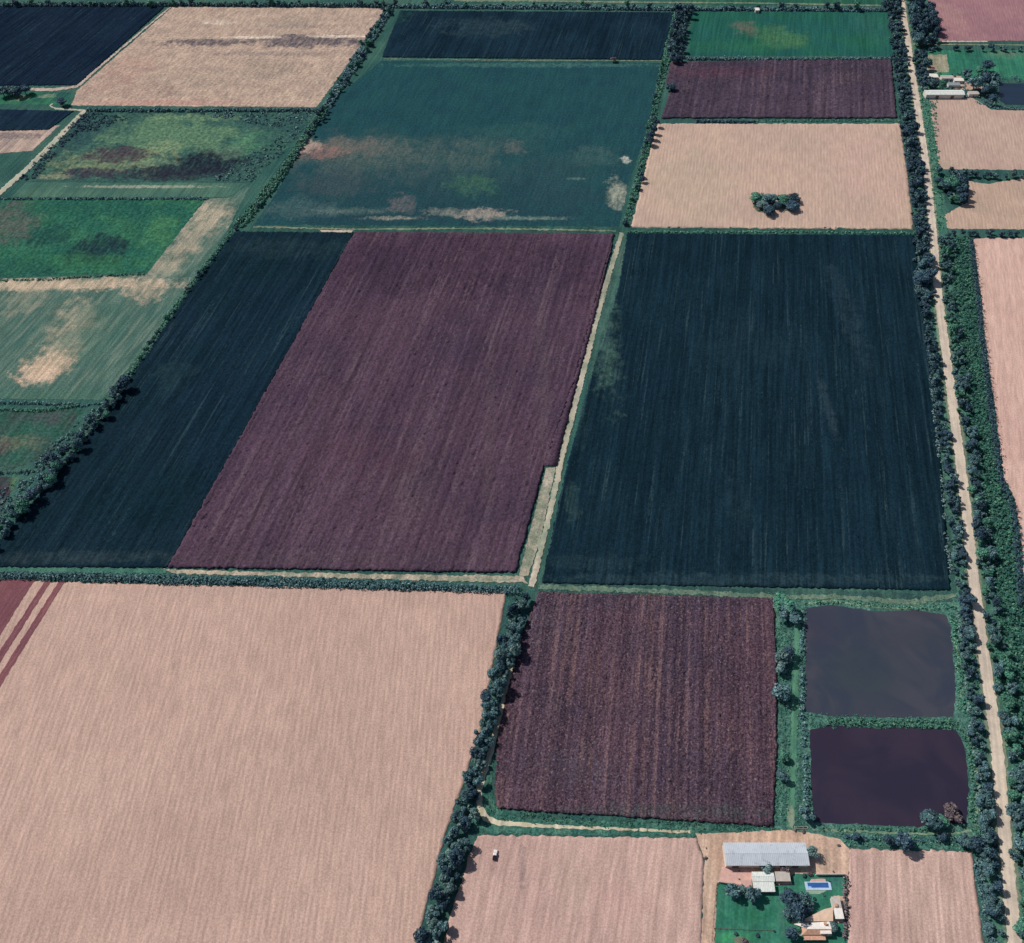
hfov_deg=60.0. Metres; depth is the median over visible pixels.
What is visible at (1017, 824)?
tree
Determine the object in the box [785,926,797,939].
tree
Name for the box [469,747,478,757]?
tree
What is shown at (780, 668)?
tree
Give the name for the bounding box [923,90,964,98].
barn
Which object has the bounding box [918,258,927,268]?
tree
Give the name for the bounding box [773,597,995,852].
pond bank
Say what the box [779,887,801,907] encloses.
tree
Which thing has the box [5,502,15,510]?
tree
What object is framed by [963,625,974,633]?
tree
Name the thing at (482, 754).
tree
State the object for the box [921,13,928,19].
tree
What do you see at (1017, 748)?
tree
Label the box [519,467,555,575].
track side
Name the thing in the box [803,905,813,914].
tree
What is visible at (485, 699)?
tree
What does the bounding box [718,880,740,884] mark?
courtyard wall
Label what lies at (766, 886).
outbuilding
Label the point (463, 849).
tree
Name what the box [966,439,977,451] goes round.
tree
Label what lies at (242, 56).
field
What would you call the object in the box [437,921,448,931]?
tree
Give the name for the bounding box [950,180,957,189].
tree
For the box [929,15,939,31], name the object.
tree
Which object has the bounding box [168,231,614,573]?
sorghum field
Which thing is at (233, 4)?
hedge
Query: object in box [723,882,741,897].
tree
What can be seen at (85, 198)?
hedge
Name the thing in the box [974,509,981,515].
tree
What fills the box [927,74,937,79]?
farm building
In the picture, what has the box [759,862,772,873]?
tree
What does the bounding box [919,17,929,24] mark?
tree
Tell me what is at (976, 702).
tree
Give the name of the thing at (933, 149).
brush
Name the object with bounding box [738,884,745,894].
tree
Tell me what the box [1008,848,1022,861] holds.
tree
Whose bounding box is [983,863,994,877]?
tree
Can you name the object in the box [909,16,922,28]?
tree
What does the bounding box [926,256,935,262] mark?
tree
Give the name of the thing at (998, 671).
tree
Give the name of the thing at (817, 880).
pool deck
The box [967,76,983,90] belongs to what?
tree
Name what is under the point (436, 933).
tree
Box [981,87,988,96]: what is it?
tree
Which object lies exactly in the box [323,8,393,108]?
hedge
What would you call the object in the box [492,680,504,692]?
tree
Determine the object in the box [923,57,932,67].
tree
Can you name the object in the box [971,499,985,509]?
tree
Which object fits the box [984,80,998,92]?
tree
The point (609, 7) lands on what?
hedge
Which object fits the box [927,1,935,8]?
tree
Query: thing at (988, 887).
tree
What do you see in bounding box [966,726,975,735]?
tree
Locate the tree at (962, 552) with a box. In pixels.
[958,549,968,557]
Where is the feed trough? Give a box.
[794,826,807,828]
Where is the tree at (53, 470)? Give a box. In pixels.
[48,468,57,475]
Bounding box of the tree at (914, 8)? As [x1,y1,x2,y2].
[908,3,920,23]
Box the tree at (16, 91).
[12,86,21,96]
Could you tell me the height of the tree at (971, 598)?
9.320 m
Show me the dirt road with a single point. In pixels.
(1010, 897)
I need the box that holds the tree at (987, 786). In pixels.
[983,782,994,790]
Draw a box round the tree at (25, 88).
[19,85,30,93]
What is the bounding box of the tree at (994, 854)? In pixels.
[987,848,998,858]
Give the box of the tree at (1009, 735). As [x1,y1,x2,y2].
[1002,730,1018,741]
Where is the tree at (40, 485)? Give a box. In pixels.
[36,480,49,489]
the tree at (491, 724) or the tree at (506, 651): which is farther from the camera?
the tree at (506, 651)
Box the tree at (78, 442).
[71,438,82,448]
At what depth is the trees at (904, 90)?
677.42 m
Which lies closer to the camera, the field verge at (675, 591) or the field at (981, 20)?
the field verge at (675, 591)
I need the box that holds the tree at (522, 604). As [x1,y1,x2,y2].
[517,600,528,609]
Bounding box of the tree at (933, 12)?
[928,9,938,16]
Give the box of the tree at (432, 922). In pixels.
[426,917,438,929]
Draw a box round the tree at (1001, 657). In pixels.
[997,654,1007,660]
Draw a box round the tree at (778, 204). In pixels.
[773,201,781,208]
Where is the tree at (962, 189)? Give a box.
[955,184,968,193]
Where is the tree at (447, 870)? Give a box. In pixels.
[441,866,451,875]
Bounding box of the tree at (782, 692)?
[771,683,791,700]
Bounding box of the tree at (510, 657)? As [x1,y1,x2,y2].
[506,652,515,662]
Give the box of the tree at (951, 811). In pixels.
[944,802,962,822]
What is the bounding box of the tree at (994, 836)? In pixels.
[988,831,998,840]
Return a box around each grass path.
[786,611,801,827]
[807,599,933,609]
[813,829,971,835]
[955,631,961,697]
[967,736,978,827]
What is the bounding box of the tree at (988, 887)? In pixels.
[984,884,994,893]
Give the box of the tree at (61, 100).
[56,97,66,105]
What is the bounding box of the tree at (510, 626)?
[506,623,514,634]
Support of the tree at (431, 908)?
on the ground at (12, 164)
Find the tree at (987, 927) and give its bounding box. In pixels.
[983,924,993,936]
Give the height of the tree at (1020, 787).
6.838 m
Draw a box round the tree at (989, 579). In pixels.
[985,575,994,584]
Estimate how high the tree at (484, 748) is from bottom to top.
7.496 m
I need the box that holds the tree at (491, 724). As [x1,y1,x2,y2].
[487,719,496,730]
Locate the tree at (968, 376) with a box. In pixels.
[961,372,972,381]
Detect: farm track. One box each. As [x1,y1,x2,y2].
[0,103,85,194]
[31,7,170,90]
[253,226,615,231]
[454,0,880,5]
[476,639,689,833]
[528,232,623,586]
[913,43,1023,45]
[942,40,986,41]
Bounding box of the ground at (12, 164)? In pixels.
[0,0,1023,942]
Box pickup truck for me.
[492,849,496,860]
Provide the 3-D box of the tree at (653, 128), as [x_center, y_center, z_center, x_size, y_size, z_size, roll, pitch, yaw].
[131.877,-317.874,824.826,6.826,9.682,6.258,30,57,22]
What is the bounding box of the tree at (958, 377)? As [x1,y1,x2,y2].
[954,374,962,381]
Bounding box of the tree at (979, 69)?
[975,66,983,75]
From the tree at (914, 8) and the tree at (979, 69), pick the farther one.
the tree at (914, 8)
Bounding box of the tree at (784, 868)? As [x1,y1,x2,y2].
[780,866,790,871]
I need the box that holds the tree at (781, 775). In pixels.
[776,769,789,781]
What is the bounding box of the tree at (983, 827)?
[979,822,993,833]
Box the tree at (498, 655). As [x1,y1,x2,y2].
[493,649,505,661]
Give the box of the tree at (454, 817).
[450,811,462,823]
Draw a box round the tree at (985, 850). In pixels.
[978,844,991,857]
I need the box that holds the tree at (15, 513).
[9,509,18,517]
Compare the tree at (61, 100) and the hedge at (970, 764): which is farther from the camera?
the tree at (61, 100)
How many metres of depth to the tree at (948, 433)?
590.02 m
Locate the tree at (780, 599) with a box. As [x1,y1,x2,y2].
[772,592,795,613]
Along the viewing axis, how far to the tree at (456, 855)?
419.76 m
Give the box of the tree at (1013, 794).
[1006,789,1019,799]
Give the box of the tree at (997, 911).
[988,906,1001,915]
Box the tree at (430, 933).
[425,929,431,939]
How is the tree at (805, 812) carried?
on the pond bank
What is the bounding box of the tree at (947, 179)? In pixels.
[943,177,952,189]
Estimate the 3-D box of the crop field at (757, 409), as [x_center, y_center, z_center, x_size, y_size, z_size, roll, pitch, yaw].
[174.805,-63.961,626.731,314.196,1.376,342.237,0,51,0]
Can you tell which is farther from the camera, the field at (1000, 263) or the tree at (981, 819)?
the field at (1000, 263)
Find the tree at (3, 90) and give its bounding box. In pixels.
[0,86,7,96]
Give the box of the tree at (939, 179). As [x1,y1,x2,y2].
[934,177,941,187]
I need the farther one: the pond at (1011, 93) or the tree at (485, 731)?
the pond at (1011, 93)
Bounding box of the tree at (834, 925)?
[830,920,837,932]
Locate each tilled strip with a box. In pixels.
[0,579,33,633]
[0,581,50,661]
[0,581,64,685]
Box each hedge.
[0,0,392,7]
[0,196,207,199]
[0,272,144,281]
[0,400,103,407]
[0,403,79,412]
[0,468,32,474]
[0,569,518,595]
[86,107,317,112]
[125,228,235,376]
[233,109,327,226]
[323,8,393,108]
[392,3,887,11]
[621,58,670,223]
[627,230,914,234]
[662,12,679,60]
[686,55,895,60]
[696,118,755,123]
[755,119,899,121]
[798,610,810,806]
[804,600,955,610]
[821,825,927,832]
[825,717,958,729]
[841,875,849,939]
[843,834,959,844]
[916,239,953,573]
[948,611,965,713]
[956,612,982,823]
[958,726,978,823]
[967,237,1023,605]
[973,857,995,942]
[982,101,1022,109]
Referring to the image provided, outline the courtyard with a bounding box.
[719,867,751,883]
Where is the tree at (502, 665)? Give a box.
[495,660,505,669]
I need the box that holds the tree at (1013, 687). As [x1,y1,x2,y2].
[1005,682,1019,694]
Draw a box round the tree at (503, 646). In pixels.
[500,642,507,650]
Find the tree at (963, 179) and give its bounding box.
[957,175,968,184]
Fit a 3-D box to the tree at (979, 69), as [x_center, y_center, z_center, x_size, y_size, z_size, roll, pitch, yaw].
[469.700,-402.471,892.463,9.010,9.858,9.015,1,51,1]
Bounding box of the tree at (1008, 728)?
[1001,727,1015,739]
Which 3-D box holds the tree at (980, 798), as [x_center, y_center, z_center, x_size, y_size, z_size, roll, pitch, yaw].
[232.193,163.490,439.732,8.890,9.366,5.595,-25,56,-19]
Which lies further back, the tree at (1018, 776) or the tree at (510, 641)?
the tree at (510, 641)
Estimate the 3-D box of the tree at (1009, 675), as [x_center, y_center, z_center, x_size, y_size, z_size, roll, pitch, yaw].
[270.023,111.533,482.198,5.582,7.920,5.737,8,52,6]
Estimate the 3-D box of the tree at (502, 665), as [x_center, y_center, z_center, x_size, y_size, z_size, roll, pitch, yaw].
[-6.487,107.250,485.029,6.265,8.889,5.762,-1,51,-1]
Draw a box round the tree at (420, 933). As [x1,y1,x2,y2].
[413,926,428,942]
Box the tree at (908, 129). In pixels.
[903,124,914,137]
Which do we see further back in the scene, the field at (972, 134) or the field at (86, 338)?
the field at (972, 134)
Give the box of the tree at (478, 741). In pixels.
[473,736,482,745]
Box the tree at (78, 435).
[74,432,83,438]
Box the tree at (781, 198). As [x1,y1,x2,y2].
[776,194,788,204]
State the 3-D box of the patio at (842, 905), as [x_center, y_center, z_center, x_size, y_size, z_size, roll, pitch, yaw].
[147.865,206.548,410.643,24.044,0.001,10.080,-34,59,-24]
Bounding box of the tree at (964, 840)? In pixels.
[957,832,972,847]
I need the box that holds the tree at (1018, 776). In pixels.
[1007,768,1023,782]
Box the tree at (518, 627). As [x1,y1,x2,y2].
[511,622,522,632]
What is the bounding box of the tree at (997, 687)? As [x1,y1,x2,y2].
[992,683,1002,691]
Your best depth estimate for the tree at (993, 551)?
527.35 m
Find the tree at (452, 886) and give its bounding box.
[447,882,456,893]
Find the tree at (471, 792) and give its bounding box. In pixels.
[465,786,477,798]
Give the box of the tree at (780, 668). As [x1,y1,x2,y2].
[776,662,786,673]
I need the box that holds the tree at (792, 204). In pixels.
[784,200,799,209]
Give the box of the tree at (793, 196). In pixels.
[788,193,800,200]
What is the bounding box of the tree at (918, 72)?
[914,69,923,76]
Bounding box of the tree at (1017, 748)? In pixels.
[1012,742,1022,752]
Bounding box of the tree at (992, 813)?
[982,808,997,818]
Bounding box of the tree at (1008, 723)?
[1000,716,1011,725]
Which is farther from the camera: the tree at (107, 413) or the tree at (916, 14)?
the tree at (916, 14)
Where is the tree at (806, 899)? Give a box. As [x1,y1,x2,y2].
[798,891,811,906]
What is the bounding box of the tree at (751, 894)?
[745,885,761,902]
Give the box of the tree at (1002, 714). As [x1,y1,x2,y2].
[997,709,1008,719]
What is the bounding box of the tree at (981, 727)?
[976,723,984,731]
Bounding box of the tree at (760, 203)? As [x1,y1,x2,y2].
[756,200,768,208]
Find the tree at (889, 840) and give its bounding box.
[884,834,894,845]
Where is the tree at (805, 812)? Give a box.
[799,805,816,819]
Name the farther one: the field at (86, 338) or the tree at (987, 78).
the tree at (987, 78)
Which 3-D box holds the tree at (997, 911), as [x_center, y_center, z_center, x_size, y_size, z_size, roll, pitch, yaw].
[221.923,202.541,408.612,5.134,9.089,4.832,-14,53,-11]
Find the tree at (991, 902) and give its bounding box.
[985,895,996,906]
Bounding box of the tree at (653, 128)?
[650,124,657,131]
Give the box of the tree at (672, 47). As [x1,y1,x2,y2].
[666,43,676,50]
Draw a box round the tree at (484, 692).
[480,689,490,699]
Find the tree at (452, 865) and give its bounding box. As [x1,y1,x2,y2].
[448,860,456,869]
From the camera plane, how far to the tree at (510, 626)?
497.38 m
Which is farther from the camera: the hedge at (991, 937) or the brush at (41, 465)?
the brush at (41, 465)
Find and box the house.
[795,897,843,940]
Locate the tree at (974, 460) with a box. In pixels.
[969,455,980,465]
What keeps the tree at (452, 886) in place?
on the ground at (12, 164)
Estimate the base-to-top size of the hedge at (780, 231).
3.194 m
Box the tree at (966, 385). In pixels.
[962,379,969,388]
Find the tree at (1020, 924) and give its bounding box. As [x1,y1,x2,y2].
[1012,917,1023,937]
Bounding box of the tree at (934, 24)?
[930,19,940,33]
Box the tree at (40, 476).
[36,472,45,479]
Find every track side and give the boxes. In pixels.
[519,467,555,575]
[588,239,626,384]
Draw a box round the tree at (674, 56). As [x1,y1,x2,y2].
[669,52,678,62]
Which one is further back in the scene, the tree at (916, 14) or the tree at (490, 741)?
the tree at (916, 14)
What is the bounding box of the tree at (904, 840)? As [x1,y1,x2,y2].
[894,831,914,851]
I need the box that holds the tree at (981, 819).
[976,815,989,824]
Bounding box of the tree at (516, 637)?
[510,633,521,645]
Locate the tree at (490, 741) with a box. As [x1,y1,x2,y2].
[484,735,494,746]
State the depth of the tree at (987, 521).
542.04 m
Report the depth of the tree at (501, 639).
491.73 m
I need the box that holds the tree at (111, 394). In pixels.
[108,390,116,398]
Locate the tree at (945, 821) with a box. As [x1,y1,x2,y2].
[938,814,949,826]
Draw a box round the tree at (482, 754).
[477,749,485,759]
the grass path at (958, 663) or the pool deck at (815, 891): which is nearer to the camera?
the pool deck at (815, 891)
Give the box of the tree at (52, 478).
[43,473,56,482]
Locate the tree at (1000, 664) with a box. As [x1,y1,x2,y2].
[992,660,1004,668]
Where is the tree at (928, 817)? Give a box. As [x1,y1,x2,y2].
[919,808,943,829]
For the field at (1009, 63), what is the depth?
914.91 m
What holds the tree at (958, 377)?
on the road verge at (1011, 765)
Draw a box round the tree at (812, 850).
[806,845,819,857]
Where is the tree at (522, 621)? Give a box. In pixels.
[518,617,524,625]
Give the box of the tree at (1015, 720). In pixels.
[1006,716,1019,725]
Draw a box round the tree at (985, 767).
[977,761,989,771]
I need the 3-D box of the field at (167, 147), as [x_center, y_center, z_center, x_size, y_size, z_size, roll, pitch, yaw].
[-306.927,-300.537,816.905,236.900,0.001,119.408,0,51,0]
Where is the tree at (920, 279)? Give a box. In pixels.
[913,274,927,284]
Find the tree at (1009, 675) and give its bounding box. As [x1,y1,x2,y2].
[1004,670,1013,681]
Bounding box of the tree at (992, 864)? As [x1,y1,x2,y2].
[981,858,995,868]
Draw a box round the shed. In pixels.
[722,842,809,867]
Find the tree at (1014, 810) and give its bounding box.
[1005,801,1023,820]
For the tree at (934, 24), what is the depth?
941.57 m
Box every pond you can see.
[805,605,955,717]
[809,725,968,827]
[999,83,1023,104]
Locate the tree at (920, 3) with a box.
[912,0,924,6]
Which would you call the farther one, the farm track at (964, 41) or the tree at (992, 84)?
the farm track at (964, 41)
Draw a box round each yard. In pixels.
[696,829,849,942]
[927,54,948,72]
[953,81,981,89]
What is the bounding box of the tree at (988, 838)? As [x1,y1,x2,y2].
[982,832,993,843]
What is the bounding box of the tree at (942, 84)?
[937,79,946,89]
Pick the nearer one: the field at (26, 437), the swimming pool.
the swimming pool
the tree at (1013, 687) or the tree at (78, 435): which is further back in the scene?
the tree at (78, 435)
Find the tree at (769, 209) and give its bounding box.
[763,204,775,214]
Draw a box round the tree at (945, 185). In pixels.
[939,181,950,191]
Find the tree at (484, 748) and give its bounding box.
[477,744,487,751]
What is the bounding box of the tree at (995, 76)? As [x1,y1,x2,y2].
[991,72,1000,80]
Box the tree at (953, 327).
[947,323,958,332]
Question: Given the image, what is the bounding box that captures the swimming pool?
[804,882,831,889]
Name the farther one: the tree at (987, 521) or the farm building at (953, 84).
the farm building at (953, 84)
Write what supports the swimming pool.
on the ground at (12, 164)
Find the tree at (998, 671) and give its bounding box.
[993,665,1004,677]
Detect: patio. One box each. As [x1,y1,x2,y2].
[776,881,791,884]
[792,919,802,935]
[825,895,844,936]
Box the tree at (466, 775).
[462,768,472,781]
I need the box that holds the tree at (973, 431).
[967,425,978,437]
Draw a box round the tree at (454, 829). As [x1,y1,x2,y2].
[449,825,459,837]
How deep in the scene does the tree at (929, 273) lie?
686.10 m
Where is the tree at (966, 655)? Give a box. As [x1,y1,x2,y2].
[960,650,972,659]
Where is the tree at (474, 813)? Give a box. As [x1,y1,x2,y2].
[468,807,480,820]
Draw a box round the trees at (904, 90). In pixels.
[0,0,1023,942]
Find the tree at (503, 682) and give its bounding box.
[495,677,507,686]
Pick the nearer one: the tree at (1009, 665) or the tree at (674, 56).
the tree at (1009, 665)
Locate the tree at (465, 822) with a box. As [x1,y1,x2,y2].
[459,816,470,828]
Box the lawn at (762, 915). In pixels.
[715,873,845,942]
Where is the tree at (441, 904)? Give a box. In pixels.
[437,898,446,909]
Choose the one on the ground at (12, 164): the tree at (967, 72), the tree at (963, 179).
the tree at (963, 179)
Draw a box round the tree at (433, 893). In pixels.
[427,888,441,900]
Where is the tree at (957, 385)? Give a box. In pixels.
[953,381,963,389]
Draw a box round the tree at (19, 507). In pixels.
[14,498,29,513]
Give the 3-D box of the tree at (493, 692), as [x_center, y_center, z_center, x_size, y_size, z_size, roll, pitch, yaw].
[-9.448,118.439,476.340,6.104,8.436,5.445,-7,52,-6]
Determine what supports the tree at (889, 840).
on the pond bank
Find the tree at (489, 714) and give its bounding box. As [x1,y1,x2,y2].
[481,706,497,718]
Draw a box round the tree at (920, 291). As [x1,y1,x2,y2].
[914,287,925,295]
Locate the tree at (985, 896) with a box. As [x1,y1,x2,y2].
[983,893,994,899]
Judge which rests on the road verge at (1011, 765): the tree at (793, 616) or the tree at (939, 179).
the tree at (939, 179)
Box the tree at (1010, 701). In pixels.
[1002,695,1015,708]
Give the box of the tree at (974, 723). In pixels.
[971,716,979,727]
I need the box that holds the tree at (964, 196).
[959,192,968,203]
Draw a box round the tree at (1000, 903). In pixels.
[995,898,1003,907]
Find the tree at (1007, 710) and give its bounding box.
[1000,707,1010,716]
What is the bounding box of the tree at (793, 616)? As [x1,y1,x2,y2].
[779,604,801,623]
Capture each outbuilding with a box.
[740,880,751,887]
[751,872,774,881]
[752,882,774,892]
[774,871,790,881]
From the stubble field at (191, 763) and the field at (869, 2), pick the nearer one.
the stubble field at (191, 763)
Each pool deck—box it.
[806,890,826,893]
[810,879,825,881]
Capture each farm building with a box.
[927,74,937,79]
[939,75,953,80]
[947,82,960,87]
[953,78,963,83]
[967,91,978,96]
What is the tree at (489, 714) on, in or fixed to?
on the ground at (12, 164)
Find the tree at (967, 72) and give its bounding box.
[962,68,971,78]
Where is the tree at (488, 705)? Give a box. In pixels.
[481,700,495,710]
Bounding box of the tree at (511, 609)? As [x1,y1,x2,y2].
[507,603,515,613]
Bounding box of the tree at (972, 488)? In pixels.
[966,485,976,492]
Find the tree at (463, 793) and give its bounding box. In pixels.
[461,788,467,797]
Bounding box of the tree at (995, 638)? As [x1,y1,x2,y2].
[989,632,1002,644]
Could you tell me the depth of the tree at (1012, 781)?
445.05 m
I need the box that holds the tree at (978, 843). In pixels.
[969,834,985,851]
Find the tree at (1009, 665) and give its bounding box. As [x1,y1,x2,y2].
[1002,658,1016,670]
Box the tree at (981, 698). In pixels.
[972,694,985,703]
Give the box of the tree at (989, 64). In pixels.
[982,60,995,71]
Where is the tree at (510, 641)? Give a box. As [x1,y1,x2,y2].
[506,637,517,648]
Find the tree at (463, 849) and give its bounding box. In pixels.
[461,847,466,855]
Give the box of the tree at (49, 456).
[42,452,57,465]
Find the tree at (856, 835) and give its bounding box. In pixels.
[852,832,860,839]
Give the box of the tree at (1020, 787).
[1014,783,1023,790]
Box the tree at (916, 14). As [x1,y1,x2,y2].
[913,11,921,17]
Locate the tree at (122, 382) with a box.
[116,375,129,388]
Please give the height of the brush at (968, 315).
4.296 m
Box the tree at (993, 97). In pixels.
[988,94,999,103]
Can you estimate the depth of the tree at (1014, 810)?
433.69 m
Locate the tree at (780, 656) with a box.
[774,650,792,664]
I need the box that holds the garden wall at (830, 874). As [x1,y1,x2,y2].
[815,873,845,874]
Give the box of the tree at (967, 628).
[964,626,969,633]
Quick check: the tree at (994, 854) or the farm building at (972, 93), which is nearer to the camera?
the tree at (994, 854)
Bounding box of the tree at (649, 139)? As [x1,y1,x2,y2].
[646,135,653,143]
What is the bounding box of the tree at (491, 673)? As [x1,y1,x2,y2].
[487,667,498,679]
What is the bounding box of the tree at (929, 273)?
[926,269,937,278]
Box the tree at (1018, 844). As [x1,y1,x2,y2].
[1013,837,1023,850]
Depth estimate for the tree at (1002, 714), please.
466.84 m
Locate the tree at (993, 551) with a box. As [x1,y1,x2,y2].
[984,545,997,559]
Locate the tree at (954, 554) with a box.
[951,551,959,559]
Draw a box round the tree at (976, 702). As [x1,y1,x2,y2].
[973,697,980,705]
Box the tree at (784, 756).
[779,751,789,761]
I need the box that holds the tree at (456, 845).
[450,842,462,849]
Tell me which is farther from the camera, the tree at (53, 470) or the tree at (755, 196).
the tree at (755, 196)
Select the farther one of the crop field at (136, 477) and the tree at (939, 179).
the tree at (939, 179)
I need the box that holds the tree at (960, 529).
[956,525,965,533]
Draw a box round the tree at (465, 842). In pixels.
[461,837,470,849]
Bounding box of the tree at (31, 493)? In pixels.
[25,487,37,500]
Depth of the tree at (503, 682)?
473.44 m
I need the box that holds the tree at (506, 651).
[500,648,508,657]
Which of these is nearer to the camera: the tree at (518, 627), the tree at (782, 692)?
the tree at (782, 692)
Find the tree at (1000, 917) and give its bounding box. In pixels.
[994,913,1005,920]
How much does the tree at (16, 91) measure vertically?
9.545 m
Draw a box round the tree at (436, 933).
[432,926,440,940]
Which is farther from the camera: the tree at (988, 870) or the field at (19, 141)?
the field at (19, 141)
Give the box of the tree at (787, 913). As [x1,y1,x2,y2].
[782,906,794,920]
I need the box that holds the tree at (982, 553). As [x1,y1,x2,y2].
[975,548,989,557]
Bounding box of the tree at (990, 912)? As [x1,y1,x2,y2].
[986,905,995,915]
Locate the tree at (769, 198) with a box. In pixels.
[762,194,777,202]
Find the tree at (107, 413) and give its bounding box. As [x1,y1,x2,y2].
[102,410,110,417]
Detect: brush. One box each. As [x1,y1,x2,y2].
[0,408,101,521]
[16,111,127,181]
[200,111,312,181]
[490,802,785,833]
[540,586,944,608]
[752,193,800,214]
[774,610,793,823]
[794,604,813,829]
[806,712,955,729]
[840,832,964,849]
[913,53,943,228]
[926,72,1023,105]
[951,236,1023,839]
[955,611,992,844]
[987,610,1023,941]
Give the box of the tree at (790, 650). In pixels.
[783,645,795,656]
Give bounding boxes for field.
[0,6,163,85]
[0,92,71,104]
[0,109,73,130]
[0,125,59,152]
[0,186,248,399]
[0,199,202,277]
[0,231,353,568]
[0,408,83,470]
[0,477,18,513]
[0,580,505,942]
[12,182,245,197]
[31,111,314,182]
[71,6,385,106]
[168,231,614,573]
[254,61,660,226]
[382,10,673,59]
[444,834,703,942]
[494,591,776,826]
[542,233,950,590]
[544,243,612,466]
[630,123,913,229]
[661,59,896,118]
[685,0,889,4]
[688,12,894,55]
[848,848,983,942]
[928,0,1023,40]
[928,50,1023,79]
[929,97,1023,169]
[945,178,1023,229]
[973,238,1023,576]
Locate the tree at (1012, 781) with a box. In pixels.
[1007,774,1017,787]
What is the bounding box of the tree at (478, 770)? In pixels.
[472,766,481,776]
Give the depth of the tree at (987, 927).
404.49 m
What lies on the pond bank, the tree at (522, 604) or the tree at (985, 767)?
the tree at (985, 767)
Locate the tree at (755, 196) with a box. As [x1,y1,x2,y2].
[749,192,763,201]
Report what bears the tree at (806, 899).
on the lawn at (762, 915)
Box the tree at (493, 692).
[489,688,498,696]
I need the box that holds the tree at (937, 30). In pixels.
[933,27,941,34]
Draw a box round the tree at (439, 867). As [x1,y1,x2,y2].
[437,864,447,869]
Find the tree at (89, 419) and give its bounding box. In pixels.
[84,414,95,423]
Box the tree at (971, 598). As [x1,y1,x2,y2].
[966,593,977,602]
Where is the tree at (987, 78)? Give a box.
[980,71,991,83]
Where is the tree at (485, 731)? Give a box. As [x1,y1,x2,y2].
[480,726,491,737]
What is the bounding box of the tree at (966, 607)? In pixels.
[960,604,970,611]
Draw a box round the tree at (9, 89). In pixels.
[6,86,14,94]
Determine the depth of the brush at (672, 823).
436.90 m
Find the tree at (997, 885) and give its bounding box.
[991,880,1002,890]
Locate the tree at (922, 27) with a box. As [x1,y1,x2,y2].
[917,24,927,33]
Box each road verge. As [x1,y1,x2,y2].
[894,0,1023,942]
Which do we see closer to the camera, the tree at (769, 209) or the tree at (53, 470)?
the tree at (53, 470)
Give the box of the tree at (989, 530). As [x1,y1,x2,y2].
[981,526,991,535]
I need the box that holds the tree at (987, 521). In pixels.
[982,517,992,527]
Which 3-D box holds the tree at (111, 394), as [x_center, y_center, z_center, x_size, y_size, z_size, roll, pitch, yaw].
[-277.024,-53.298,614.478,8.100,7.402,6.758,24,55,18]
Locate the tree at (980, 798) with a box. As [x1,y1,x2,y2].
[975,793,986,806]
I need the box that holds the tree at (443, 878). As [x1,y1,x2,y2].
[438,873,449,886]
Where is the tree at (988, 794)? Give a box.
[975,789,991,802]
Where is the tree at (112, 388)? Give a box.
[109,386,117,392]
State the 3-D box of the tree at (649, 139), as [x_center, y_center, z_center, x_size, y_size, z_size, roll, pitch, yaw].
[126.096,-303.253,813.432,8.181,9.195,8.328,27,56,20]
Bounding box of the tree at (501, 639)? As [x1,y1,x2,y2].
[496,634,507,644]
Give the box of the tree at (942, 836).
[937,832,946,841]
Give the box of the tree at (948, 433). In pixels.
[943,430,953,436]
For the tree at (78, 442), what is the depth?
582.03 m
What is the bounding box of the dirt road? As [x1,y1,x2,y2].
[901,0,1021,942]
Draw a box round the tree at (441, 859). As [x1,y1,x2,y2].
[436,852,448,864]
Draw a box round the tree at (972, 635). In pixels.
[964,631,976,639]
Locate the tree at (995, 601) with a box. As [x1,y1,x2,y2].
[992,596,1002,606]
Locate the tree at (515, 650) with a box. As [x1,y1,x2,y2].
[509,643,520,656]
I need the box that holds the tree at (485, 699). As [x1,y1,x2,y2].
[482,695,491,701]
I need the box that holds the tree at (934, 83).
[928,79,939,89]
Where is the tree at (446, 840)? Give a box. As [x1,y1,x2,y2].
[442,836,451,843]
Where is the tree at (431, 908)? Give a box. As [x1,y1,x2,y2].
[426,905,434,913]
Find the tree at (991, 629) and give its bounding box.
[986,626,996,632]
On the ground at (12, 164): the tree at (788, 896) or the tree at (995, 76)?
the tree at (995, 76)
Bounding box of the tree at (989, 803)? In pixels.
[984,797,996,808]
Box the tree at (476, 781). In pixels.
[472,776,483,785]
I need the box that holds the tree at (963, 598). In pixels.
[957,594,967,603]
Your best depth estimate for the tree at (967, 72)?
885.77 m
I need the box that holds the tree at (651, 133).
[648,130,655,137]
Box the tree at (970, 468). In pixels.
[966,465,976,473]
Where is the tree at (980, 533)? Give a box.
[973,526,988,540]
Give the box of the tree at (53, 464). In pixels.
[50,460,61,470]
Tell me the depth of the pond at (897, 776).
452.43 m
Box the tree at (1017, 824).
[1012,818,1023,829]
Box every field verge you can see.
[0,566,166,573]
[163,568,527,583]
[228,224,915,234]
[320,230,352,231]
[385,58,660,60]
[472,668,773,837]
[535,583,952,602]
[538,584,956,604]
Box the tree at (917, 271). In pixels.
[913,268,924,274]
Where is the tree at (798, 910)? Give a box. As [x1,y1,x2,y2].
[791,898,806,921]
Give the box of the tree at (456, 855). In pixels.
[448,847,463,864]
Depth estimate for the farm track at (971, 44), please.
937.33 m
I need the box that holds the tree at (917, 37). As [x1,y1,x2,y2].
[912,32,923,45]
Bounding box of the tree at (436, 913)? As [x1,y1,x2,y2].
[431,906,439,916]
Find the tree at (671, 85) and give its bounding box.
[665,82,675,90]
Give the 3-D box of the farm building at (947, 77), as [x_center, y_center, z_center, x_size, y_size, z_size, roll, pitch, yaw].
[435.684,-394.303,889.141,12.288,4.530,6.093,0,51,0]

